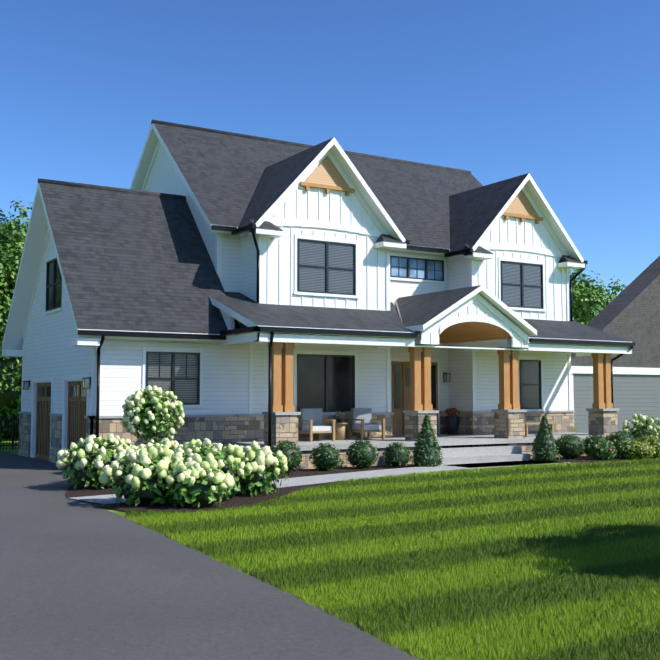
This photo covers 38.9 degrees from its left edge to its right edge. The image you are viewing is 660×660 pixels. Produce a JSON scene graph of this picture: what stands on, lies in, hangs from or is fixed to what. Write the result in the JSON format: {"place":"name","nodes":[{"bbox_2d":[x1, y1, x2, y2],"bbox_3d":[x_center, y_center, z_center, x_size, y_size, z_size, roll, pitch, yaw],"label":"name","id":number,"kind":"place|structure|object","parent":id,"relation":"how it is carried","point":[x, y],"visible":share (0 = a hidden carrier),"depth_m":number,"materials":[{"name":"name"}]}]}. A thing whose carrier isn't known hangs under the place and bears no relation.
{"place":"outdoors","nodes":[
{"label":"outdoors","id":0,"kind":"place"},
{"bbox_2d":[2,139,571,415],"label":"house trim","id":1,"kind":"structure","parent":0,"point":[328,174],"depth_m":29.89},
{"bbox_2d":[23,143,568,447],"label":"house walls","id":2,"kind":"structure","parent":0,"point":[49,350],"depth_m":29.52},
{"bbox_2d":[22,373,449,389],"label":"wall lanterns","id":3,"kind":"object","parent":2,"relation":"attached to","point":[87,382],"visible":0.98,"depth_m":30.74,"materials":[{"name":"black metal"}]},
{"bbox_2d":[30,234,545,464],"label":"house windows","id":4,"kind":"structure","parent":2,"relation":"in","point":[325,381],"depth_m":29.19,"materials":[{"name":"black glass"}]},
{"bbox_2d":[2,119,630,349],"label":"house roof","id":5,"kind":"structure","parent":2,"relation":"on","point":[134,258],"depth_m":29.37,"materials":[{"name":"grey"}]},
{"bbox_2d":[78,224,634,449],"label":"gutters and downspouts","id":6,"kind":"object","parent":5,"relation":"attached to","point":[233,231],"visible":0.85,"depth_m":26.16,"materials":[{"name":"black metal"}]},
{"bbox_2d":[18,408,618,468],"bbox_3d":[-0.146,3.463,31.856,18.020,1.570,10.500,2,-5,-31],"label":"stone veneer","id":7,"kind":"object","parent":2,"relation":"attached to","point":[225,430],"visible":0.54,"depth_m":27.82,"materials":[{"name":"grey stone"}]},
{"bbox_2d":[0,438,659,659],"bbox_3d":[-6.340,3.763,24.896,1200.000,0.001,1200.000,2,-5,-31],"label":"ground","id":8,"kind":"structure","parent":0,"point":[118,512],"depth_m":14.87,"materials":[{"name":"green plant"}]},
{"bbox_2d":[0,413,18,449],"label":"iron fence","id":9,"kind":"object","parent":8,"relation":"on","point":[12,420],"visible":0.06,"depth_m":34.77,"materials":[{"name":"black metal"}]},
{"bbox_2d":[0,318,21,438],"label":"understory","id":10,"kind":"object","parent":8,"relation":"on","point":[10,382],"visible":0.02,"depth_m":42.11,"materials":[{"name":"green plant"}]},
{"bbox_2d":[0,200,627,359],"bbox_3d":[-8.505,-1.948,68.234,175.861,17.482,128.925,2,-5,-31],"label":"tree","id":11,"kind":"object","parent":8,"relation":"on","point":[586,293],"depth_m":46.51,"materials":[{"name":"green plant"}]},
{"bbox_2d":[0,451,655,659],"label":"hardscape","id":12,"kind":"structure","parent":8,"relation":"on","point":[80,579],"depth_m":9.63,"materials":[{"name":"asphalt"}]},
{"bbox_2d":[0,385,659,507],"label":"shrubs","id":13,"kind":"object","parent":8,"relation":"on","point":[207,474],"visible":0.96,"depth_m":20.06,"materials":[{"name":"green plant"}]},
{"bbox_2d":[217,293,632,463],"bbox_3d":[3.143,1.557,30.402,14.550,5.170,5.820,2,-5,-31],"label":"porch","id":14,"kind":"object","parent":8,"relation":"on","point":[477,321],"visible":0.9,"depth_m":28.40,"materials":[{"name":"wood"}]},
{"bbox_2d":[298,408,554,441],"bbox_3d":[2.896,2.969,29.950,8.740,0.950,3.138,2,-5,-31],"label":"porch furniture","id":15,"kind":"object","parent":14,"relation":"on","point":[358,420],"visible":0.94,"depth_m":28.36,"materials":[{"name":"beige wood"}]},
{"bbox_2d":[571,256,659,432],"bbox_3d":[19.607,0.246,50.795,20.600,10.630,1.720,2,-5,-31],"label":"neighbour house","id":16,"kind":"structure","parent":8,"relation":"on","point":[630,312],"depth_m":47.32,"materials":[{"name":"grey"}]},
{"bbox_2d":[0,0,659,318],"label":"sky","id":17,"kind":"structure","parent":0,"point":[565,94],"materials":[{"name":"blue"}]}
]}

